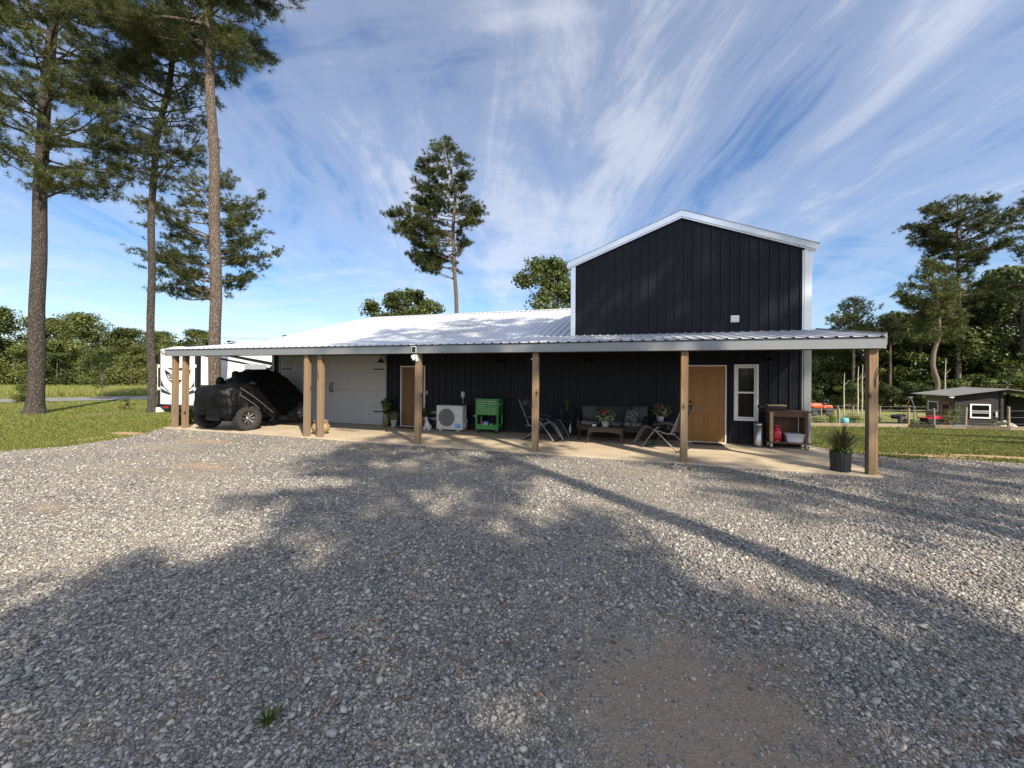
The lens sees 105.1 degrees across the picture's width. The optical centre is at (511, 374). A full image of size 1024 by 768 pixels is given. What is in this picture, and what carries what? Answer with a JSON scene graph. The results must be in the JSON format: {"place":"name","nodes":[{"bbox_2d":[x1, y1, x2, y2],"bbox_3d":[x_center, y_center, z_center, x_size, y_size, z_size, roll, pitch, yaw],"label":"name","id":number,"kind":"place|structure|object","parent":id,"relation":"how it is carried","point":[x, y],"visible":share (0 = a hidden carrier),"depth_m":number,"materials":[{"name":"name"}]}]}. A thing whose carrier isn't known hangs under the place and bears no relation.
{"place":"outdoors","nodes":[
{"label":"outdoors","id":0,"kind":"place"},
{"bbox_2d":[0,395,157,401],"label":"road","id":1,"kind":"structure","parent":0,"point":[88,398],"depth_m":26.41,"materials":[{"name":"asphalt"}]},
{"bbox_2d":[0,395,194,451],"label":"lawn grass","id":2,"kind":"structure","parent":0,"point":[51,429],"depth_m":13.79,"materials":[{"name":"plant"}]},
{"bbox_2d":[0,428,1023,767],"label":"gravel drive","id":3,"kind":"structure","parent":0,"point":[776,712],"depth_m":3.17,"materials":[{"name":"gravel"}]},
{"bbox_2d":[253,698,285,728],"bbox_3d":[-1.277,1.799,2.075,0.146,0.086,0.171,0,0,40],"label":"weed","id":4,"kind":"object","parent":3,"relation":"on","point":[268,721],"visible":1,"depth_m":2.07,"materials":[{"name":"green plant"}]},
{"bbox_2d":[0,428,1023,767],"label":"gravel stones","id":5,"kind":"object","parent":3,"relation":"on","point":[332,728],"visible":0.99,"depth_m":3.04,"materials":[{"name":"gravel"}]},
{"bbox_2d":[0,443,1023,767],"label":"pine straw","id":6,"kind":"object","parent":3,"relation":"on","point":[496,667],"visible":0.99,"depth_m":2.43,"materials":[{"name":"plant"}]},
{"bbox_2d":[0,396,1023,462],"bbox_3d":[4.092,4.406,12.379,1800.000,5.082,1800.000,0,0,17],"label":"lawn","id":7,"kind":"structure","parent":0,"point":[888,413],"depth_m":18.19,"materials":[{"name":"plant"}]},
{"bbox_2d":[0,336,15,381],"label":"shrub","id":8,"kind":"object","parent":7,"relation":"on","point":[4,344],"visible":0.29,"depth_m":46.56,"materials":[{"name":"green plant"}]},
{"bbox_2d":[0,305,27,367],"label":"broadleaf tree","id":9,"kind":"object","parent":7,"relation":"on","point":[7,324],"visible":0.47,"depth_m":46.35,"materials":[{"name":"plant"}]},
{"bbox_2d":[9,383,26,401],"bbox_3d":[-29.229,1.136,23.652,1.516,1.256,1.369,0,0,43],"label":"shrub","id":10,"kind":"object","parent":7,"relation":"on","point":[20,396],"visible":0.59,"depth_m":23.27,"materials":[{"name":"green plant"}]},
{"bbox_2d":[0,344,49,384],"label":"shrub","id":11,"kind":"object","parent":7,"relation":"on","point":[18,351],"visible":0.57,"depth_m":41.58,"materials":[{"name":"green plant"}]},
{"bbox_2d":[9,316,77,377],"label":"broadleaf tree","id":12,"kind":"object","parent":7,"relation":"on","point":[48,331],"visible":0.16,"depth_m":46.99,"materials":[{"name":"plant"}]},
{"bbox_2d":[9,351,91,385],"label":"shrub","id":13,"kind":"object","parent":7,"relation":"on","point":[58,357],"visible":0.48,"depth_m":41.45,"materials":[{"name":"green plant"}]},
{"bbox_2d":[11,337,117,383],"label":"shrub","id":14,"kind":"object","parent":7,"relation":"on","point":[54,345],"visible":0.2,"depth_m":44.72,"materials":[{"name":"green plant"}]},
{"bbox_2d":[24,311,132,383],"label":"broadleaf tree","id":15,"kind":"object","parent":7,"relation":"on","point":[79,326],"visible":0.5,"depth_m":47.99,"materials":[{"name":"plant"}]},
{"bbox_2d":[0,383,157,396],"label":"field grass","id":16,"kind":"structure","parent":7,"relation":"on","point":[85,390],"depth_m":30.77,"materials":[{"name":"plant"}]},
{"bbox_2d":[0,0,164,414],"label":"pine tree","id":17,"kind":"object","parent":7,"relation":"on","point":[85,94],"visible":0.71,"depth_m":16.86,"materials":[{"name":"green plant"}]},
{"bbox_2d":[76,351,113,398],"bbox_3d":[-27.291,0.193,25.773,1.943,3.594,1.499,0,0,17],"label":"sapling","id":18,"kind":"object","parent":7,"relation":"on","point":[102,365],"visible":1,"depth_m":25.73,"materials":[{"name":"plant"}]},
{"bbox_2d":[64,346,130,385],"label":"shrub","id":19,"kind":"object","parent":7,"relation":"on","point":[88,354],"visible":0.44,"depth_m":42.08,"materials":[{"name":"green plant"}]},
{"bbox_2d":[89,353,157,385],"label":"shrub","id":20,"kind":"object","parent":7,"relation":"on","point":[116,376],"visible":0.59,"depth_m":42.19,"materials":[{"name":"green plant"}]},
{"bbox_2d":[103,327,145,368],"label":"broadleaf tree","id":21,"kind":"object","parent":7,"relation":"on","point":[121,334],"visible":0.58,"depth_m":50.27,"materials":[{"name":"plant"}]},
{"bbox_2d":[119,398,135,409],"bbox_3d":[-18.841,1.607,19.141,0.640,0.879,0.559,0,0,17],"label":"shrub","id":22,"kind":"object","parent":7,"relation":"on","point":[125,400],"visible":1,"depth_m":19.09,"materials":[{"name":"green plant"}]},
{"bbox_2d":[112,341,167,383],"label":"shrub","id":23,"kind":"object","parent":7,"relation":"on","point":[159,347],"visible":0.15,"depth_m":47.22,"materials":[{"name":"green plant"}]},
{"bbox_2d":[60,0,233,412],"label":"pine tree","id":24,"kind":"object","parent":7,"relation":"on","point":[158,125],"visible":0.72,"depth_m":17.54,"materials":[{"name":"green plant"}]},
{"bbox_2d":[136,350,157,384],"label":"shrub","id":25,"kind":"object","parent":7,"relation":"on","point":[144,371],"visible":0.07,"depth_m":43.44,"materials":[{"name":"green plant"}]},
{"bbox_2d":[119,330,177,368],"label":"broadleaf tree","id":26,"kind":"object","parent":7,"relation":"on","point":[166,337],"visible":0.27,"depth_m":52.65,"materials":[{"name":"plant"}]},
{"bbox_2d":[43,0,310,384],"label":"pine tree","id":27,"kind":"object","parent":7,"relation":"on","point":[155,30],"visible":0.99,"depth_m":16.23,"materials":[{"name":"green plant"}]},
{"bbox_2d":[169,412,192,424],"bbox_3d":[-11.688,1.582,13.909,0.745,0.496,0.837,0,0,-25],"label":"fern","id":28,"kind":"object","parent":7,"relation":"on","point":[190,416],"visible":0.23,"depth_m":13.81,"materials":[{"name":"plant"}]},
{"bbox_2d":[177,328,208,346],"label":"broadleaf tree","id":29,"kind":"object","parent":7,"relation":"on","point":[195,334],"visible":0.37,"depth_m":57.10,"materials":[{"name":"plant"}]},
{"bbox_2d":[106,166,284,301],"bbox_3d":[-31.430,-9.883,39.343,14.109,23.552,12.034,0,0,17],"label":"pine tree","id":30,"kind":"object","parent":7,"relation":"on","point":[171,259],"visible":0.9,"depth_m":39.10,"materials":[{"name":"plant"}]},
{"bbox_2d":[157,345,271,410],"bbox_3d":[-14.006,0.185,21.366,2.670,3.126,7.710,0,0,17],"label":"travel trailer","id":31,"kind":"object","parent":7,"relation":"on","point":[198,377],"visible":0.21,"depth_m":18.06,"materials":[{"name":"white plastic"}]},
{"bbox_2d":[358,287,445,317],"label":"broadleaf tree","id":32,"kind":"object","parent":7,"relation":"on","point":[396,304],"visible":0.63,"depth_m":58.30,"materials":[{"name":"plant"}]},
{"bbox_2d":[378,134,489,312],"bbox_3d":[-7.744,-11.178,39.932,10.319,26.459,9.159,0,0,17],"label":"pine tree","id":33,"kind":"object","parent":7,"relation":"on","point":[432,203],"visible":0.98,"depth_m":39.41,"materials":[{"name":"green plant"}]},
{"bbox_2d":[4,335,896,404],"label":"woods","id":34,"kind":"object","parent":7,"relation":"on","point":[190,338],"depth_m":72.25,"materials":[{"name":"green plant"}]},
{"bbox_2d":[160,210,886,474],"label":"metal barn","id":35,"kind":"structure","parent":7,"relation":"on","point":[680,311],"depth_m":11.05,"materials":[{"name":"black"}]},
{"bbox_2d":[279,354,387,424],"bbox_3d":[-6.668,0.524,14.364,4.810,2.485,0.114,0,0,17],"label":"garage door","id":36,"kind":"structure","parent":35,"relation":"in","point":[364,380],"depth_m":14.15,"materials":[{"name":"paint"}]},
{"bbox_2d":[400,366,425,427],"bbox_3d":[-3.390,0.756,13.344,0.940,2.075,0.095,0,0,17],"label":"door","id":37,"kind":"structure","parent":35,"relation":"in","point":[407,375],"depth_m":13.41,"materials":[{"name":"brown paint"}]},
{"bbox_2d":[688,365,726,443],"bbox_3d":[5.259,0.801,10.629,0.990,2.100,0.095,0,0,17],"label":"door","id":38,"kind":"structure","parent":35,"relation":"in","point":[707,384],"depth_m":10.63,"materials":[{"name":"beige paint"}]},
{"bbox_2d":[734,364,758,420],"bbox_3d":[6.183,0.482,10.361,0.570,1.490,0.057,0,0,17],"label":"window","id":39,"kind":"structure","parent":35,"relation":"in","point":[746,403],"depth_m":10.37,"materials":[{"name":"white paint"}]},
{"bbox_2d":[511,253,570,309],"bbox_3d":[3.351,-3.773,32.281,8.443,11.938,8.716,0,0,37],"label":"broadleaf tree","id":40,"kind":"object","parent":7,"relation":"on","point":[550,273],"visible":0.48,"depth_m":30.61,"materials":[{"name":"plant"}]},
{"bbox_2d":[811,387,823,402],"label":"shrub","id":41,"kind":"object","parent":7,"relation":"on","point":[815,393],"visible":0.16,"depth_m":58.34,"materials":[{"name":"green plant"}]},
{"bbox_2d":[811,399,834,415],"bbox_3d":[29.706,3.197,37.988,2.120,1.640,1.280,0,0,2],"label":"garden tractor","id":42,"kind":"object","parent":7,"relation":"on","point":[827,410],"visible":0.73,"depth_m":37.66,"materials":[{"name":"orange paint"}]},
{"bbox_2d":[811,350,845,404],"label":"woodland tree","id":43,"kind":"object","parent":7,"relation":"on","point":[829,379],"visible":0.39,"depth_m":64.15,"materials":[{"name":"plant"}]},
{"bbox_2d":[825,411,836,422],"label":"garden shrub","id":44,"kind":"object","parent":7,"relation":"on","point":[832,416],"visible":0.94,"depth_m":26.07,"materials":[{"name":"green plant"}]},
{"bbox_2d":[814,349,863,406],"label":"woodland tree","id":45,"kind":"object","parent":7,"relation":"on","point":[857,358],"visible":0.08,"depth_m":69.13,"materials":[{"name":"plant"}]},
{"bbox_2d":[843,373,844,414],"bbox_3d":[34.073,2.096,40.010,0.580,4.505,0.133,0,0,0],"label":"dead tree","id":46,"kind":"object","parent":7,"relation":"on","point":[844,396],"visible":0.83,"depth_m":39.97,"materials":[{"name":"brown wood"}]},
{"bbox_2d":[829,382,864,409],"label":"shrub","id":47,"kind":"object","parent":7,"relation":"on","point":[838,399],"visible":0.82,"depth_m":55.29,"materials":[{"name":"green plant"}]},
{"bbox_2d":[842,413,863,422],"bbox_3d":[21.967,2.918,25.279,1.134,0.923,0.826,0,0,17],"label":"garden shrub","id":48,"kind":"object","parent":7,"relation":"on","point":[853,419],"visible":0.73,"depth_m":25.14,"materials":[{"name":"green plant"}]},
{"bbox_2d":[825,296,884,408],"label":"pine tree","id":49,"kind":"object","parent":7,"relation":"on","point":[845,319],"visible":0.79,"depth_m":59.54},
{"bbox_2d":[857,366,859,412],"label":"dead tree","id":50,"kind":"object","parent":7,"relation":"on","point":[858,392],"visible":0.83,"depth_m":44.96,"materials":[{"name":"brown wood"}]},
{"bbox_2d":[824,323,900,407],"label":"woodland tree","id":51,"kind":"object","parent":7,"relation":"on","point":[846,365],"visible":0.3,"depth_m":61.67,"materials":[{"name":"plant"}]},
{"bbox_2d":[861,366,864,412],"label":"dead tree","id":52,"kind":"object","parent":7,"relation":"on","point":[862,392],"visible":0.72,"depth_m":44.95,"materials":[{"name":"brown wood"}]},
{"bbox_2d":[820,405,925,419],"bbox_3d":[28.535,3.224,31.776,13.252,1.452,0.099,0,0,9],"label":"pasture fence","id":53,"kind":"object","parent":7,"relation":"on","point":[914,414],"visible":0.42,"depth_m":31.58,"materials":[{"name":"brown wood"}]},
{"bbox_2d":[864,384,910,409],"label":"shrub","id":54,"kind":"object","parent":7,"relation":"on","point":[883,388],"visible":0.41,"depth_m":53.41,"materials":[{"name":"green plant"}]},
{"bbox_2d":[874,314,909,409],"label":"pine tree","id":55,"kind":"object","parent":7,"relation":"on","point":[890,323],"visible":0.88,"depth_m":57.19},
{"bbox_2d":[857,310,932,407],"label":"woodland tree","id":56,"kind":"object","parent":7,"relation":"on","point":[899,315],"visible":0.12,"depth_m":64.51,"materials":[{"name":"plant"}]},
{"bbox_2d":[885,414,905,418],"bbox_3d":[28.033,3.224,28.522,1.598,0.619,0.601,0,0,-13],"label":"wheelbarrow","id":57,"kind":"object","parent":7,"relation":"on","point":[894,416],"visible":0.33,"depth_m":28.48,"materials":[{"name":"black metal"}]},
{"bbox_2d":[883,381,933,411],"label":"shrub","id":58,"kind":"object","parent":7,"relation":"on","point":[894,393],"visible":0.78,"depth_m":50.12,"materials":[{"name":"green plant"}]},
{"bbox_2d":[811,425,1023,463],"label":"pasture grass","id":59,"kind":"structure","parent":7,"relation":"on","point":[996,446],"depth_m":12.59,"materials":[{"name":"plant"}]},
{"bbox_2d":[811,406,1023,430],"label":"wire fence","id":60,"kind":"object","parent":7,"relation":"on","point":[966,426],"visible":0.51,"depth_m":22.68,"materials":[{"name":"brown wood"}]},
{"bbox_2d":[885,320,955,409],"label":"woodland tree","id":61,"kind":"object","parent":7,"relation":"on","point":[917,376],"visible":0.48,"depth_m":57.16,"materials":[{"name":"plant"}]},
{"bbox_2d":[918,415,943,424],"bbox_3d":[26.047,2.927,24.356,1.080,0.717,0.660,0,0,-3],"label":"garden cart","id":62,"kind":"object","parent":7,"relation":"on","point":[928,419],"visible":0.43,"depth_m":24.18,"materials":[{"name":"red metal"}]},
{"bbox_2d":[890,256,973,389],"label":"pine tree","id":63,"kind":"object","parent":7,"relation":"on","point":[930,315],"visible":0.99,"depth_m":45.43,"materials":[{"name":"plant"}]},
{"bbox_2d":[907,379,962,411],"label":"shrub","id":64,"kind":"object","parent":7,"relation":"on","point":[929,385],"visible":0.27,"depth_m":47.72,"materials":[{"name":"green plant"}]},
{"bbox_2d":[942,405,961,424],"bbox_3d":[26.878,2.573,24.005,1.061,1.486,0.747,0,0,-1],"label":"garden shrub","id":65,"kind":"object","parent":7,"relation":"on","point":[950,421],"visible":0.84,"depth_m":23.95,"materials":[{"name":"green plant"}]},
{"bbox_2d":[891,191,1023,379],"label":"pine tree","id":66,"kind":"object","parent":7,"relation":"on","point":[938,241],"visible":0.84,"depth_m":53.14,"materials":[{"name":"plant"}]},
{"bbox_2d":[916,298,1011,386],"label":"woodland tree","id":67,"kind":"object","parent":7,"relation":"on","point":[970,357],"visible":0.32,"depth_m":53.63,"materials":[{"name":"plant"}]},
{"bbox_2d":[910,387,1023,426],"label":"shed","id":68,"kind":"structure","parent":7,"relation":"on","point":[990,404],"depth_m":24.44,"materials":[{"name":"wood"}]},
{"bbox_2d":[928,401,938,411],"bbox_3d":[28.218,2.125,26.270,0.050,0.680,0.950,0,0,17],"label":"window","id":69,"kind":"structure","parent":68,"relation":"in","point":[931,404],"depth_m":26.25,"materials":[{"name":"white paint"}]},
{"bbox_2d":[941,402,950,424],"bbox_3d":[27.883,2.548,25.195,0.040,1.530,0.800,0,0,17],"label":"door","id":70,"kind":"structure","parent":68,"relation":"in","point":[944,406],"depth_m":25.24,"materials":[{"name":"orange wood"}]},
{"bbox_2d":[969,404,990,418],"bbox_3d":[28.791,2.269,24.117,0.970,0.880,0.049,0,0,17],"label":"window","id":71,"kind":"structure","parent":68,"relation":"in","point":[984,411],"depth_m":24.10,"materials":[{"name":"white paint"}]},
{"bbox_2d":[933,284,1017,355],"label":"woodland tree","id":72,"kind":"object","parent":7,"relation":"on","point":[1005,321],"visible":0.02,"depth_m":63.54,"materials":[{"name":"plant"}]},
{"bbox_2d":[942,374,1012,394],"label":"shrub","id":73,"kind":"object","parent":7,"relation":"on","point":[973,380],"visible":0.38,"depth_m":45.99,"materials":[{"name":"green plant"}]},
{"bbox_2d":[951,265,1023,380],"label":"woodland tree","id":74,"kind":"object","parent":7,"relation":"on","point":[1000,311],"visible":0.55,"depth_m":52.41,"materials":[{"name":"plant"}]},
{"bbox_2d":[961,287,1023,373],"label":"woodland tree","id":75,"kind":"object","parent":7,"relation":"on","point":[1018,315],"visible":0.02,"depth_m":56.67,"materials":[{"name":"plant"}]},
{"bbox_2d":[989,420,1014,425],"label":"garden shrub","id":76,"kind":"object","parent":7,"relation":"on","point":[1001,423],"visible":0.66,"depth_m":22.29,"materials":[{"name":"green plant"}]},
{"bbox_2d":[981,372,1023,396],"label":"shrub","id":77,"kind":"object","parent":7,"relation":"on","point":[1015,380],"visible":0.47,"depth_m":45.20,"materials":[{"name":"green plant"}]},
{"bbox_2d":[982,191,1023,311],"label":"pine tree","id":78,"kind":"object","parent":7,"relation":"on","point":[1017,248],"visible":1,"depth_m":45.65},
{"bbox_2d":[0,0,1023,364],"label":"sky","id":79,"kind":"structure","parent":0,"point":[586,125],"materials":[{"name":"blue"}]},
{"bbox_2d":[164,419,883,477],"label":"concrete slab","id":80,"kind":"structure","parent":0,"point":[786,458],"depth_m":9.98,"materials":[{"name":"concrete"}]},
{"bbox_2d":[192,369,303,430],"bbox_3d":[-8.867,0.787,13.370,2.008,1.942,3.125,0,0,17],"label":"covered buggy","id":81,"kind":"object","parent":80,"relation":"on","point":[248,399],"visible":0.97,"depth_m":12.56,"materials":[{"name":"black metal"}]},
{"bbox_2d":[311,420,329,433],"bbox_3d":[-5.711,1.578,11.710,0.507,0.400,0.507,0,0,-22],"label":"clay urn","id":82,"kind":"object","parent":80,"relation":"on","point":[326,427],"visible":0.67,"depth_m":11.58,"materials":[{"name":"ceramic"}]},
{"bbox_2d":[382,413,389,426],"bbox_3d":[-4.301,1.560,13.395,0.240,0.455,0.240,0,0,17],"label":"jar","id":83,"kind":"object","parent":80,"relation":"on","point":[386,420],"visible":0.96,"depth_m":13.31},
{"bbox_2d":[380,398,392,412],"bbox_3d":[-4.296,1.070,13.353,0.427,0.515,0.372,0,0,17],"label":"potted plant","id":84,"kind":"object","parent":83,"relation":"on","point":[386,405],"visible":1,"depth_m":13.30,"materials":[{"name":"green plant"}]},
{"bbox_2d":[387,411,399,426],"bbox_3d":[-4.007,1.517,13.342,0.412,0.545,0.366,0,0,17],"label":"potted plant","id":85,"kind":"object","parent":80,"relation":"on","point":[394,421],"visible":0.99,"depth_m":13.26,"materials":[{"name":"green plant"}]},
{"bbox_2d":[422,407,430,424],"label":"potted plant","id":86,"kind":"object","parent":80,"relation":"on","point":[425,412],"visible":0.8,"depth_m":12.91,"materials":[{"name":"green plant"}]},
{"bbox_2d":[423,417,432,430],"bbox_3d":[-2.705,1.584,12.628,0.302,0.441,0.263,0,0,-29],"label":"dog figurine","id":87,"kind":"object","parent":80,"relation":"on","point":[427,426],"visible":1,"depth_m":12.58,"materials":[{"name":"ceramic"}]},
{"bbox_2d":[427,408,436,427],"bbox_3d":[-2.569,1.469,13.069,0.620,0.660,0.028,0,0,17],"label":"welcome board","id":88,"kind":"object","parent":80,"relation":"on","point":[433,418],"visible":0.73,"depth_m":13.07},
{"bbox_2d":[437,405,467,431],"bbox_3d":[-1.904,1.398,12.575,0.984,0.810,0.390,0,0,17],"label":"air conditioner","id":89,"kind":"object","parent":80,"relation":"on","point":[451,417],"visible":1,"depth_m":12.42,"materials":[{"name":"plastic"}]},
{"bbox_2d":[474,398,504,433],"bbox_3d":[-0.710,1.281,12.222,0.892,1.060,0.492,0,0,17],"label":"tool cart","id":90,"kind":"object","parent":80,"relation":"on","point":[489,406],"visible":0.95,"depth_m":12.02,"materials":[{"name":"green paint"}]},
{"bbox_2d":[519,399,568,442],"bbox_3d":[0.889,1.260,10.893,1.282,1.125,0.727,0,0,23],"label":"reclining chair","id":91,"kind":"object","parent":80,"relation":"on","point":[527,411],"visible":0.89,"depth_m":10.87,"materials":[{"name":"black fabric"}]},
{"bbox_2d":[560,407,572,436],"bbox_3d":[1.604,1.397,11.468,0.320,0.860,0.302,0,0,17],"label":"plant stand","id":92,"kind":"object","parent":80,"relation":"on","point":[571,420],"visible":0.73,"depth_m":11.43,"materials":[{"name":"black metal"}]},
{"bbox_2d":[586,425,624,444],"bbox_3d":[2.496,1.619,10.475,0.972,0.442,0.454,0,0,20],"label":"coffee table","id":93,"kind":"object","parent":80,"relation":"on","point":[609,429],"visible":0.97,"depth_m":10.32,"materials":[{"name":"wood"}]},
{"bbox_2d":[595,409,615,426],"bbox_3d":[2.509,1.157,10.470,0.530,0.479,0.449,0,0,32],"label":"flower pot","id":94,"kind":"object","parent":93,"relation":"on","point":[605,417],"visible":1,"depth_m":10.40,"materials":[{"name":"plant"}]},
{"bbox_2d":[576,406,647,441],"bbox_3d":[2.797,1.382,10.995,1.900,0.920,0.766,0,0,17],"label":"wicker sofa","id":95,"kind":"object","parent":80,"relation":"on","point":[619,420],"visible":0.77,"depth_m":10.95,"materials":[{"name":"wicker"}]},
{"bbox_2d":[582,405,596,418],"bbox_3d":[2.240,1.101,11.330,0.420,0.420,0.180,0,-22,7],"label":"pillow","id":96,"kind":"object","parent":95,"relation":"on","point":[589,411],"visible":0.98,"depth_m":11.27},
{"bbox_2d":[625,410,637,421],"bbox_3d":[3.294,1.148,10.822,0.340,0.340,0.146,0,-24,21],"label":"pillow","id":97,"kind":"object","parent":95,"relation":"on","point":[631,415],"visible":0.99,"depth_m":10.77,"materials":[{"name":"fabric"}]},
{"bbox_2d":[632,406,647,421],"bbox_3d":[3.545,1.098,10.916,0.440,0.440,0.188,0,-20,29],"label":"pillow","id":98,"kind":"object","parent":95,"relation":"on","point":[642,411],"visible":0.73,"depth_m":10.82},
{"bbox_2d":[652,420,667,441],"bbox_3d":[4.057,1.563,10.740,0.420,0.561,0.400,0,0,17],"label":"side table","id":99,"kind":"object","parent":80,"relation":"on","point":[653,422],"visible":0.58,"depth_m":10.65,"materials":[{"name":"metal"}]},
{"bbox_2d":[651,403,671,421],"bbox_3d":[4.081,1.028,10.751,0.476,0.510,0.481,0,0,-26],"label":"flower pot","id":100,"kind":"object","parent":99,"relation":"on","point":[660,416],"visible":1,"depth_m":10.66,"materials":[{"name":"plant"}]},
{"bbox_2d":[634,404,694,452],"bbox_3d":[3.778,1.279,9.796,0.727,1.125,1.282,0,0,-43],"label":"reclining chair","id":101,"kind":"object","parent":80,"relation":"on","point":[655,427],"visible":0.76,"depth_m":9.72,"materials":[{"name":"black fabric"}]},
{"bbox_2d":[692,442,723,445],"bbox_3d":[5.181,1.843,10.386,0.720,0.014,0.420,0,0,17],"label":"door mat","id":102,"kind":"object","parent":80,"relation":"on","point":[707,443],"depth_m":10.39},
{"bbox_2d":[753,422,762,446],"bbox_3d":[6.336,1.548,10.086,0.216,0.622,0.258,0,0,17],"label":"step bin","id":103,"kind":"object","parent":80,"relation":"on","point":[758,435],"visible":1,"depth_m":10.03,"materials":[{"name":"metal"}]},
{"bbox_2d":[763,409,811,449],"bbox_3d":[6.926,1.387,9.906,0.950,0.949,0.407,0,0,17],"label":"workbench","id":104,"kind":"object","parent":80,"relation":"on","point":[790,421],"visible":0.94,"depth_m":9.89,"materials":[{"name":"brown wood"}]},
{"bbox_2d":[758,404,787,410],"bbox_3d":[6.618,0.847,9.939,0.637,0.136,0.277,0,0,17],"label":"tabletop griddle","id":105,"kind":"object","parent":104,"relation":"on","point":[765,407],"visible":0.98,"depth_m":9.84,"materials":[{"name":"black metal"}]},
{"bbox_2d":[773,424,781,441],"bbox_3d":[6.697,1.483,9.932,0.230,0.414,0.230,0,0,17],"label":"gas tank","id":106,"kind":"object","parent":104,"relation":"on","point":[777,434],"visible":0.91,"depth_m":9.86,"materials":[{"name":"metal"}]},
{"bbox_2d":[782,432,804,442],"bbox_3d":[7.065,1.587,9.837,0.430,0.210,0.310,0,0,17],"label":"plastic tub","id":107,"kind":"object","parent":104,"relation":"on","point":[794,437],"visible":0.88,"depth_m":9.73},
{"bbox_2d":[806,421,869,472],"bbox_3d":[6.331,1.371,7.564,1.044,0.975,1.041,0,0,17],"label":"planter","id":108,"kind":"object","parent":80,"relation":"on","point":[840,455],"visible":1,"depth_m":7.46,"materials":[{"name":"metal"}]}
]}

